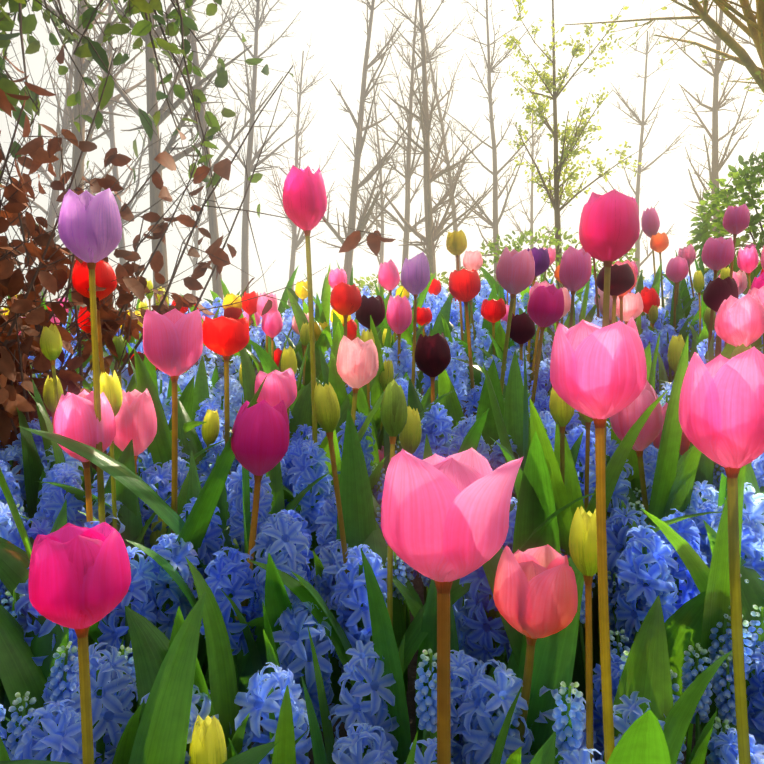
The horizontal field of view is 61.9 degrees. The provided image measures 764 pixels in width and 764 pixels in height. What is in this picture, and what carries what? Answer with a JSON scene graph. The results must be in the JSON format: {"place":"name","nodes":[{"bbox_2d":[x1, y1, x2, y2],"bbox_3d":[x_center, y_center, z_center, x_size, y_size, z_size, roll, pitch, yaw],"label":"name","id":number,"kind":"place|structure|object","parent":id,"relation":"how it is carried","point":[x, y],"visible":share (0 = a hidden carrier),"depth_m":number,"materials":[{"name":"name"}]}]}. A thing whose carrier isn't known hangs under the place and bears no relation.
{"place":"outdoors","nodes":[
{"label":"outdoors","id":0,"kind":"place"},
{"bbox_2d":[4,311,736,763],"bbox_3d":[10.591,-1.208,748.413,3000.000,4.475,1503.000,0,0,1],"label":"ground","id":1,"kind":"structure","parent":0,"point":[412,665],"depth_m":0.71,"materials":[{"name":"soil"}]},
{"bbox_2d":[0,230,763,763],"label":"plant stems","id":2,"kind":"object","parent":1,"relation":"on","point":[188,656],"visible":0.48,"depth_m":0.65,"materials":[{"name":"green plant"}]},
{"bbox_2d":[3,165,763,763],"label":"tulip flowers","id":3,"kind":"object","parent":2,"relation":"attached to","point":[443,519],"visible":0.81,"depth_m":0.67,"materials":[{"name":"pink plant"}]},
{"bbox_2d":[0,269,763,763],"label":"hyacinth flowers","id":4,"kind":"object","parent":1,"relation":"on","point":[476,687],"visible":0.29,"depth_m":0.65,"materials":[{"name":"blue plant"}]},
{"bbox_2d":[0,0,763,312],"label":"tree branches","id":5,"kind":"object","parent":1,"relation":"on","point":[754,30],"visible":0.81,"depth_m":34.63,"materials":[{"name":"grey plant"}]},
{"bbox_2d":[0,347,763,763],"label":"muscari flowers","id":6,"kind":"object","parent":1,"relation":"on","point":[428,717],"visible":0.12,"depth_m":0.55,"materials":[{"name":"blue plant"}]},
{"bbox_2d":[0,0,763,487],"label":"shrub twigs","id":7,"kind":"object","parent":1,"relation":"on","point":[72,256],"visible":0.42,"depth_m":1.25,"materials":[{"name":"brown plant"}]},
{"bbox_2d":[0,44,395,491],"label":"brown leaves","id":8,"kind":"object","parent":7,"relation":"attached to","point":[12,285],"visible":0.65,"depth_m":1.11,"materials":[{"name":"brown plant"}]},
{"bbox_2d":[0,0,763,320],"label":"leaves","id":9,"kind":"object","parent":7,"relation":"attached to","point":[143,28],"visible":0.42,"depth_m":3.58,"materials":[{"name":"green plant"}]},
{"bbox_2d":[0,0,763,326],"label":"sky","id":10,"kind":"structure","parent":0,"point":[338,37],"materials":[{"name":"white"}]}
]}

